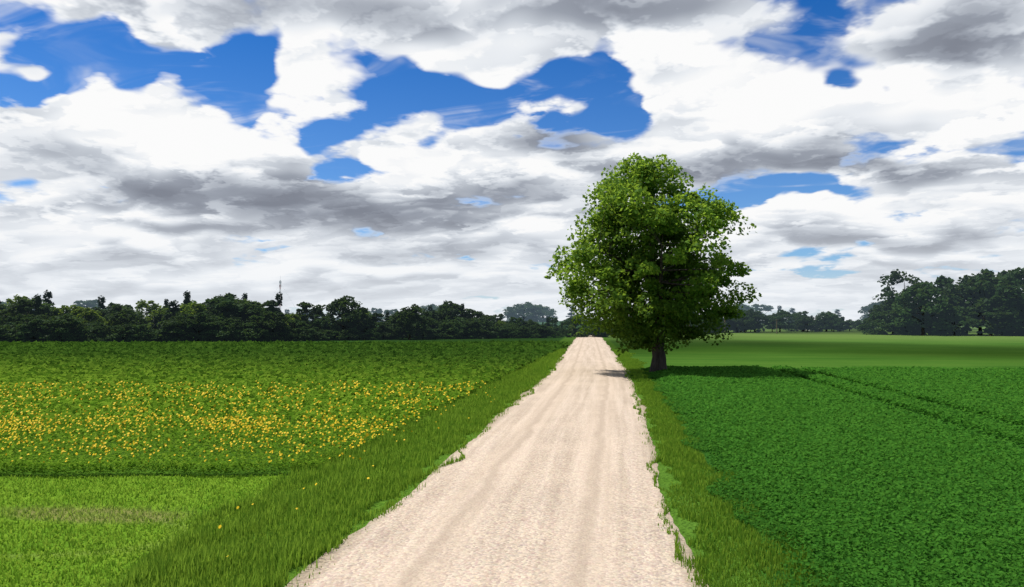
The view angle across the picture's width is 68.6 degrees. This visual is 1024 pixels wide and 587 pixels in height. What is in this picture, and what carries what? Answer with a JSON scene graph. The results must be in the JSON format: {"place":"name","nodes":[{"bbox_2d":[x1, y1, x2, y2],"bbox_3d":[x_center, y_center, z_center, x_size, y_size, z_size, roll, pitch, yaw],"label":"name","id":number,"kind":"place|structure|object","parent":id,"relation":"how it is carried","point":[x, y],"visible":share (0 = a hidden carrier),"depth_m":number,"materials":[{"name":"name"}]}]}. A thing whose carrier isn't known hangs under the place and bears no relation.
{"place":"outdoors","nodes":[
{"label":"outdoors","id":0,"kind":"place"},
{"bbox_2d":[285,335,708,586],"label":"road","id":1,"kind":"structure","parent":0,"point":[549,482],"depth_m":11.48,"materials":[{"name":"beige gravel"}]},
{"bbox_2d":[0,321,1023,586],"bbox_3d":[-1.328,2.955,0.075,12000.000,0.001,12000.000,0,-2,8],"label":"ground","id":2,"kind":"structure","parent":0,"point":[830,347],"depth_m":17.19,"materials":[{"name":"green plant"}]},
{"bbox_2d":[0,316,23,328],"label":"tree","id":3,"kind":"object","parent":2,"relation":"on","point":[9,319],"visible":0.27,"depth_m":95.93,"materials":[{"name":"green plant"}]},
{"bbox_2d":[0,329,24,341],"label":"tree","id":4,"kind":"object","parent":2,"relation":"on","point":[9,332],"visible":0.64,"depth_m":91.87,"materials":[{"name":"green plant"}]},
{"bbox_2d":[3,294,28,312],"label":"tree","id":5,"kind":"object","parent":2,"relation":"on","point":[15,299],"visible":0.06,"depth_m":106.94,"materials":[{"name":"green plant"}]},
{"bbox_2d":[0,322,44,341],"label":"bush","id":6,"kind":"object","parent":2,"relation":"on","point":[20,333],"visible":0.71,"depth_m":92.76,"materials":[{"name":"green plant"}]},
{"bbox_2d":[0,298,47,322],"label":"tree","id":7,"kind":"object","parent":2,"relation":"on","point":[19,308],"visible":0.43,"depth_m":97.94,"materials":[{"name":"green plant"}]},
{"bbox_2d":[10,316,51,341],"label":"tree","id":8,"kind":"object","parent":2,"relation":"on","point":[34,320],"visible":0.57,"depth_m":93.48,"materials":[{"name":"green plant"}]},
{"bbox_2d":[8,298,55,313],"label":"tree","id":9,"kind":"object","parent":2,"relation":"on","point":[43,305],"visible":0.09,"depth_m":107.27,"materials":[{"name":"green plant"}]},
{"bbox_2d":[30,294,41,315],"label":"tree","id":10,"kind":"object","parent":2,"relation":"on","point":[37,301],"visible":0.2,"depth_m":99.22,"materials":[{"name":"green plant"}]},
{"bbox_2d":[43,290,54,309],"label":"tree","id":11,"kind":"object","parent":2,"relation":"on","point":[47,296],"visible":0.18,"depth_m":110.06,"materials":[{"name":"green plant"}]},
{"bbox_2d":[34,323,88,341],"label":"bush","id":12,"kind":"object","parent":2,"relation":"on","point":[72,338],"visible":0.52,"depth_m":94.66,"materials":[{"name":"green plant"}]},
{"bbox_2d":[31,313,95,340],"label":"tree","id":13,"kind":"object","parent":2,"relation":"on","point":[55,321],"visible":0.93,"depth_m":93.86,"materials":[{"name":"green plant"}]},
{"bbox_2d":[51,304,83,322],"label":"tree","id":14,"kind":"object","parent":2,"relation":"on","point":[63,309],"visible":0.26,"depth_m":105.81,"materials":[{"name":"green plant"}]},
{"bbox_2d":[70,307,101,325],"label":"tree","id":15,"kind":"object","parent":2,"relation":"on","point":[89,312],"visible":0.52,"depth_m":101.88,"materials":[{"name":"green plant"}]},
{"bbox_2d":[73,299,104,309],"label":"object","id":16,"kind":"object","parent":2,"relation":"on","point":[90,303],"visible":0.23,"depth_m":373.05,"materials":[{"name":"green plant"}]},
{"bbox_2d":[79,310,106,323],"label":"tree","id":17,"kind":"object","parent":2,"relation":"on","point":[101,321],"visible":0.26,"depth_m":103.36,"materials":[{"name":"green plant"}]},
{"bbox_2d":[87,334,105,341],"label":"tree","id":18,"kind":"object","parent":2,"relation":"on","point":[100,338],"visible":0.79,"depth_m":96.87,"materials":[{"name":"green plant"}]},
{"bbox_2d":[83,321,110,338],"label":"tree","id":19,"kind":"object","parent":2,"relation":"on","point":[97,326],"visible":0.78,"depth_m":98.25,"materials":[{"name":"green plant"}]},
{"bbox_2d":[88,307,111,340],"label":"tree","id":20,"kind":"object","parent":2,"relation":"on","point":[104,312],"visible":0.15,"depth_m":108.31,"materials":[{"name":"green plant"}]},
{"bbox_2d":[97,295,107,308],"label":"tree","id":21,"kind":"object","parent":2,"relation":"on","point":[102,305],"visible":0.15,"depth_m":116.32,"materials":[{"name":"green plant"}]},
{"bbox_2d":[104,328,141,341],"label":"tree","id":22,"kind":"object","parent":2,"relation":"on","point":[108,337],"visible":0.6,"depth_m":98.60,"materials":[{"name":"green plant"}]},
{"bbox_2d":[110,324,137,341],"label":"tree","id":23,"kind":"object","parent":2,"relation":"on","point":[119,328],"visible":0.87,"depth_m":98.22,"materials":[{"name":"green plant"}]},
{"bbox_2d":[102,304,146,327],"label":"tree","id":24,"kind":"object","parent":2,"relation":"on","point":[118,308],"visible":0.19,"depth_m":110.81,"materials":[{"name":"green plant"}]},
{"bbox_2d":[104,309,147,331],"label":"tree","id":25,"kind":"object","parent":2,"relation":"on","point":[123,315],"visible":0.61,"depth_m":101.61,"materials":[{"name":"green plant"}]},
{"bbox_2d":[120,324,159,341],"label":"bush","id":26,"kind":"object","parent":2,"relation":"on","point":[138,328],"visible":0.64,"depth_m":99.69,"materials":[{"name":"green plant"}]},
{"bbox_2d":[133,299,161,328],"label":"tree","id":27,"kind":"object","parent":2,"relation":"on","point":[141,304],"visible":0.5,"depth_m":116.37,"materials":[{"name":"green plant"}]},
{"bbox_2d":[0,472,302,586],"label":"mown grass","id":28,"kind":"structure","parent":2,"relation":"on","point":[29,558],"depth_m":11.17,"materials":[{"name":"green plant"}]},
{"bbox_2d":[145,307,171,328],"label":"tree","id":29,"kind":"object","parent":2,"relation":"on","point":[162,312],"visible":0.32,"depth_m":112.70,"materials":[{"name":"green plant"}]},
{"bbox_2d":[155,322,188,341],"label":"bush","id":30,"kind":"object","parent":2,"relation":"on","point":[162,331],"visible":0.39,"depth_m":100.54,"materials":[{"name":"green plant"}]},
{"bbox_2d":[164,300,180,320],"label":"tree","id":31,"kind":"object","parent":2,"relation":"on","point":[174,306],"visible":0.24,"depth_m":106.45,"materials":[{"name":"green plant"}]},
{"bbox_2d":[158,325,200,341],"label":"tree","id":32,"kind":"object","parent":2,"relation":"on","point":[172,336],"visible":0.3,"depth_m":100.84,"materials":[{"name":"green plant"}]},
{"bbox_2d":[158,313,204,337],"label":"tree","id":33,"kind":"object","parent":2,"relation":"on","point":[183,318],"visible":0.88,"depth_m":100.91,"materials":[{"name":"green plant"}]},
{"bbox_2d":[180,290,190,312],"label":"tree","id":34,"kind":"object","parent":2,"relation":"on","point":[187,295],"visible":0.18,"depth_m":113.53,"materials":[{"name":"green plant"}]},
{"bbox_2d":[176,302,206,317],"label":"tree","id":35,"kind":"object","parent":2,"relation":"on","point":[186,308],"visible":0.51,"depth_m":106.62,"materials":[{"name":"green plant"}]},
{"bbox_2d":[181,312,218,340],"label":"tree","id":36,"kind":"object","parent":2,"relation":"on","point":[200,316],"visible":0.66,"depth_m":102.37,"materials":[{"name":"green plant"}]},
{"bbox_2d":[194,308,218,329],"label":"tree","id":37,"kind":"object","parent":2,"relation":"on","point":[209,312],"visible":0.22,"depth_m":107.02,"materials":[{"name":"green plant"}]},
{"bbox_2d":[194,315,230,339],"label":"tree","id":38,"kind":"object","parent":2,"relation":"on","point":[218,321],"visible":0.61,"depth_m":103.33,"materials":[{"name":"green plant"}]},
{"bbox_2d":[197,321,241,341],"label":"bush","id":39,"kind":"object","parent":2,"relation":"on","point":[223,331],"visible":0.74,"depth_m":103.87,"materials":[{"name":"green plant"}]},
{"bbox_2d":[201,292,245,306],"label":"tree","id":40,"kind":"object","parent":2,"relation":"on","point":[239,300],"visible":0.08,"depth_m":115.06,"materials":[{"name":"green plant"}]},
{"bbox_2d":[202,296,247,329],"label":"tree","id":41,"kind":"object","parent":2,"relation":"on","point":[229,302],"visible":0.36,"depth_m":109.26,"materials":[{"name":"green plant"}]},
{"bbox_2d":[221,318,244,339],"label":"tree","id":42,"kind":"object","parent":2,"relation":"on","point":[236,321],"visible":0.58,"depth_m":104.40,"materials":[{"name":"green plant"}]},
{"bbox_2d":[213,304,258,319],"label":"tree","id":43,"kind":"object","parent":2,"relation":"on","point":[226,313],"visible":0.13,"depth_m":109.32,"materials":[{"name":"green plant"}]},
{"bbox_2d":[225,308,258,322],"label":"tree","id":44,"kind":"object","parent":2,"relation":"on","point":[243,314],"visible":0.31,"depth_m":109.27,"materials":[{"name":"green plant"}]},
{"bbox_2d":[233,322,264,341],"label":"bush","id":45,"kind":"object","parent":2,"relation":"on","point":[251,332],"visible":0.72,"depth_m":104.56,"materials":[{"name":"green plant"}]},
{"bbox_2d":[241,315,271,340],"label":"tree","id":46,"kind":"object","parent":2,"relation":"on","point":[255,320],"visible":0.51,"depth_m":105.61,"materials":[{"name":"green plant"}]},
{"bbox_2d":[240,300,286,328],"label":"tree","id":47,"kind":"object","parent":2,"relation":"on","point":[256,308],"visible":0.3,"depth_m":110.73,"materials":[{"name":"green plant"}]},
{"bbox_2d":[251,323,292,340],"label":"tree","id":48,"kind":"object","parent":2,"relation":"on","point":[281,333],"visible":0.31,"depth_m":106.58,"materials":[{"name":"green plant"}]},
{"bbox_2d":[256,311,290,339],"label":"tree","id":49,"kind":"object","parent":2,"relation":"on","point":[279,317],"visible":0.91,"depth_m":106.07,"materials":[{"name":"green plant"}]},
{"bbox_2d":[274,292,282,322],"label":"tree","id":50,"kind":"object","parent":2,"relation":"on","point":[277,298],"visible":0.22,"depth_m":113.72,"materials":[{"name":"green plant"}]},
{"bbox_2d":[269,328,291,340],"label":"tree","id":51,"kind":"object","parent":2,"relation":"on","point":[285,334],"visible":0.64,"depth_m":106.57,"materials":[{"name":"green plant"}]},
{"bbox_2d":[0,339,567,473],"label":"crop field","id":52,"kind":"structure","parent":2,"relation":"on","point":[248,365],"depth_m":30.15,"materials":[{"name":"green plant"}]},
{"bbox_2d":[0,380,491,556],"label":"flowers","id":53,"kind":"object","parent":52,"relation":"on","point":[189,420],"visible":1,"depth_m":19.63,"materials":[{"name":"yellow plant"}]},
{"bbox_2d":[279,313,300,331],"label":"tree","id":54,"kind":"object","parent":2,"relation":"on","point":[290,316],"visible":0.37,"depth_m":111.22,"materials":[{"name":"green plant"}]},
{"bbox_2d":[281,319,310,338],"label":"tree","id":55,"kind":"object","parent":2,"relation":"on","point":[297,323],"visible":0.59,"depth_m":108.98,"materials":[{"name":"green plant"}]},
{"bbox_2d":[286,327,310,340],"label":"tree","id":56,"kind":"object","parent":2,"relation":"on","point":[296,331],"visible":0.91,"depth_m":107.42,"materials":[{"name":"green plant"}]},
{"bbox_2d":[293,328,321,340],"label":"tree","id":57,"kind":"object","parent":2,"relation":"on","point":[310,332],"visible":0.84,"depth_m":108.26,"materials":[{"name":"green plant"}]},
{"bbox_2d":[291,301,324,328],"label":"tree","id":58,"kind":"object","parent":2,"relation":"on","point":[304,310],"visible":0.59,"depth_m":115.91,"materials":[{"name":"green plant"}]},
{"bbox_2d":[61,348,565,586],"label":"verge grass","id":59,"kind":"structure","parent":2,"relation":"on","point":[196,559],"depth_m":11.53,"materials":[{"name":"green plant"}]},
{"bbox_2d":[313,317,329,331],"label":"tree","id":60,"kind":"object","parent":2,"relation":"on","point":[319,323],"visible":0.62,"depth_m":113.94,"materials":[{"name":"green plant"}]},
{"bbox_2d":[320,295,369,332],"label":"tree","id":61,"kind":"object","parent":2,"relation":"on","point":[354,312],"visible":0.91,"depth_m":115.10,"materials":[{"name":"green plant"}]},
{"bbox_2d":[336,330,358,339],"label":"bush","id":62,"kind":"object","parent":2,"relation":"on","point":[351,334],"visible":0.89,"depth_m":111.53,"materials":[{"name":"green plant"}]},
{"bbox_2d":[356,316,375,338],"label":"tree","id":63,"kind":"object","parent":2,"relation":"on","point":[369,320],"visible":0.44,"depth_m":117.73,"materials":[{"name":"green plant"}]},
{"bbox_2d":[361,312,390,330],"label":"tree","id":64,"kind":"object","parent":2,"relation":"on","point":[375,315],"visible":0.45,"depth_m":118.25,"materials":[{"name":"green plant"}]},
{"bbox_2d":[364,328,389,339],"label":"tree","id":65,"kind":"object","parent":2,"relation":"on","point":[382,337],"visible":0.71,"depth_m":114.90,"materials":[{"name":"green plant"}]},
{"bbox_2d":[368,326,395,339],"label":"tree","id":66,"kind":"object","parent":2,"relation":"on","point":[383,331],"visible":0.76,"depth_m":115.41,"materials":[{"name":"green plant"}]},
{"bbox_2d":[242,357,563,586],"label":"edge grass","id":67,"kind":"structure","parent":2,"relation":"on","point":[414,482],"depth_m":13.25,"materials":[{"name":"green plant"}]},
{"bbox_2d":[388,304,438,339],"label":"tree","id":68,"kind":"object","parent":2,"relation":"on","point":[408,316],"visible":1,"depth_m":115.18,"materials":[{"name":"green plant"}]},
{"bbox_2d":[407,330,426,338],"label":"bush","id":69,"kind":"object","parent":2,"relation":"on","point":[417,335],"visible":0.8,"depth_m":118.62,"materials":[{"name":"green plant"}]},
{"bbox_2d":[414,324,435,338],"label":"tree","id":70,"kind":"object","parent":2,"relation":"on","point":[428,330],"visible":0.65,"depth_m":119.00,"materials":[{"name":"green plant"}]},
{"bbox_2d":[434,322,463,338],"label":"tree","id":71,"kind":"object","parent":2,"relation":"on","point":[455,328],"visible":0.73,"depth_m":120.08,"materials":[{"name":"green plant"}]},
{"bbox_2d":[428,301,471,328],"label":"tree","id":72,"kind":"object","parent":2,"relation":"on","point":[445,309],"visible":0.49,"depth_m":127.78,"materials":[{"name":"green plant"}]},
{"bbox_2d":[437,315,467,326],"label":"tree","id":73,"kind":"object","parent":2,"relation":"on","point":[458,318],"visible":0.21,"depth_m":124.97,"materials":[{"name":"green plant"}]},
{"bbox_2d":[448,324,477,338],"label":"tree","id":74,"kind":"object","parent":2,"relation":"on","point":[462,329],"visible":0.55,"depth_m":121.03,"materials":[{"name":"green plant"}]},
{"bbox_2d":[460,320,494,338],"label":"tree","id":75,"kind":"object","parent":2,"relation":"on","point":[472,324],"visible":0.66,"depth_m":121.92,"materials":[{"name":"green plant"}]},
{"bbox_2d":[459,309,495,326],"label":"tree","id":76,"kind":"object","parent":2,"relation":"on","point":[480,315],"visible":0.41,"depth_m":129.42,"materials":[{"name":"green plant"}]},
{"bbox_2d":[479,320,502,337],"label":"tree","id":77,"kind":"object","parent":2,"relation":"on","point":[495,328],"visible":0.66,"depth_m":123.49,"materials":[{"name":"green plant"}]},
{"bbox_2d":[507,317,524,329],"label":"tree","id":78,"kind":"object","parent":2,"relation":"on","point":[519,321],"visible":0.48,"depth_m":132.37,"materials":[{"name":"green plant"}]},
{"bbox_2d":[502,302,551,320],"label":"tree","id":79,"kind":"object","parent":2,"relation":"on","point":[524,310],"visible":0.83,"depth_m":415.56,"materials":[{"name":"green plant"}]},
{"bbox_2d":[529,323,553,337],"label":"tree","id":80,"kind":"object","parent":2,"relation":"on","point":[539,327],"visible":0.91,"depth_m":127.66,"materials":[{"name":"green plant"}]},
{"bbox_2d":[529,304,557,324],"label":"tree","id":81,"kind":"object","parent":2,"relation":"on","point":[542,319],"visible":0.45,"depth_m":455.75,"materials":[{"name":"green plant"}]},
{"bbox_2d":[559,317,585,330],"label":"tree","id":82,"kind":"object","parent":2,"relation":"on","point":[568,322],"visible":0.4,"depth_m":141.90,"materials":[{"name":"green plant"}]},
{"bbox_2d":[544,152,761,371],"bbox_3d":[7.438,-1.722,41.916,11.313,12.461,12.977,0,-2,0],"label":"tree","id":83,"kind":"object","parent":2,"relation":"on","point":[680,282],"visible":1,"depth_m":39.38,"materials":[{"name":"green plant"}]},
{"bbox_2d":[615,357,737,586],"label":"edge grass","id":84,"kind":"structure","parent":2,"relation":"on","point":[678,551],"depth_m":12.09,"materials":[{"name":"green plant"}]},
{"bbox_2d":[612,349,843,586],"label":"verge grass","id":85,"kind":"structure","parent":2,"relation":"on","point":[672,432],"depth_m":11.12,"materials":[{"name":"green plant"}]},
{"bbox_2d":[728,318,748,332],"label":"tree","id":86,"kind":"object","parent":2,"relation":"on","point":[735,321],"visible":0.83,"depth_m":182.70,"materials":[{"name":"green plant"}]},
{"bbox_2d":[735,315,755,332],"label":"tree","id":87,"kind":"object","parent":2,"relation":"on","point":[748,320],"visible":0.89,"depth_m":181.31,"materials":[{"name":"green plant"}]},
{"bbox_2d":[742,309,769,331],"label":"tree","id":88,"kind":"object","parent":2,"relation":"on","point":[759,316],"visible":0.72,"depth_m":186.20,"materials":[{"name":"green plant"}]},
{"bbox_2d":[751,304,773,322],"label":"tree","id":89,"kind":"object","parent":2,"relation":"on","point":[768,308],"visible":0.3,"depth_m":468.63,"materials":[{"name":"green plant"}]},
{"bbox_2d":[768,309,796,331],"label":"tree","id":90,"kind":"object","parent":2,"relation":"on","point":[782,315],"visible":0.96,"depth_m":188.49,"materials":[{"name":"green plant"}]},
{"bbox_2d":[796,316,816,331],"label":"tree","id":91,"kind":"object","parent":2,"relation":"on","point":[801,323],"visible":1,"depth_m":188.85,"materials":[{"name":"green plant"}]},
{"bbox_2d":[813,311,844,331],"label":"tree","id":92,"kind":"object","parent":2,"relation":"on","point":[825,318],"visible":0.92,"depth_m":197.46,"materials":[{"name":"green plant"}]},
{"bbox_2d":[640,365,1023,586],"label":"crop","id":93,"kind":"object","parent":2,"relation":"on","point":[719,401],"visible":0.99,"depth_m":14.88,"materials":[{"name":"green plant"}]},
{"bbox_2d":[824,317,841,331],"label":"tree","id":94,"kind":"object","parent":2,"relation":"on","point":[836,321],"visible":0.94,"depth_m":196.58,"materials":[{"name":"green plant"}]},
{"bbox_2d":[858,300,883,321],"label":"tree","id":95,"kind":"object","parent":2,"relation":"on","point":[865,309],"visible":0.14,"depth_m":413.46,"materials":[{"name":"green plant"}]},
{"bbox_2d":[857,311,903,334],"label":"tree","id":96,"kind":"object","parent":2,"relation":"on","point":[877,318],"visible":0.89,"depth_m":156.59,"materials":[{"name":"green plant"}]},
{"bbox_2d":[867,300,895,333],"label":"tree","id":97,"kind":"object","parent":2,"relation":"on","point":[882,305],"visible":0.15,"depth_m":163.09,"materials":[{"name":"green plant"}]},
{"bbox_2d":[872,269,926,314],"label":"tree","id":98,"kind":"object","parent":2,"relation":"on","point":[889,293],"visible":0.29,"depth_m":159.65,"materials":[{"name":"green plant"}]},
{"bbox_2d":[882,307,929,334],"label":"tree","id":99,"kind":"object","parent":2,"relation":"on","point":[904,330],"visible":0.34,"depth_m":152.49,"materials":[{"name":"green plant"}]},
{"bbox_2d":[887,281,953,334],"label":"tree","id":100,"kind":"object","parent":2,"relation":"on","point":[910,294],"visible":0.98,"depth_m":147.70,"materials":[{"name":"green plant"}]},
{"bbox_2d":[906,311,945,334],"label":"tree","id":101,"kind":"object","parent":2,"relation":"on","point":[931,314],"visible":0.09,"depth_m":151.63,"materials":[{"name":"green plant"}]},
{"bbox_2d":[919,275,973,328],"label":"tree","id":102,"kind":"object","parent":2,"relation":"on","point":[941,281],"visible":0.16,"depth_m":156.25,"materials":[{"name":"green plant"}]},
{"bbox_2d":[925,303,990,335],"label":"tree","id":103,"kind":"object","parent":2,"relation":"on","point":[944,329],"visible":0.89,"depth_m":146.32,"materials":[{"name":"green plant"}]},
{"bbox_2d":[941,268,1023,334],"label":"tree","id":104,"kind":"object","parent":2,"relation":"on","point":[977,283],"visible":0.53,"depth_m":150.39,"materials":[{"name":"green plant"}]},
{"bbox_2d":[963,300,1023,335],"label":"tree","id":105,"kind":"object","parent":2,"relation":"on","point":[996,330],"visible":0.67,"depth_m":144.40,"materials":[{"name":"green plant"}]},
{"bbox_2d":[975,296,1023,335],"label":"tree","id":106,"kind":"object","parent":2,"relation":"on","point":[1012,310],"visible":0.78,"depth_m":142.31,"materials":[{"name":"green plant"}]},
{"bbox_2d":[978,267,1023,325],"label":"tree","id":107,"kind":"object","parent":2,"relation":"on","point":[1009,288],"visible":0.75,"depth_m":143.96,"materials":[{"name":"green plant"}]},
{"bbox_2d":[0,0,1023,320],"label":"sky","id":108,"kind":"structure","parent":0,"point":[383,154],"materials":[{"name":"white"}]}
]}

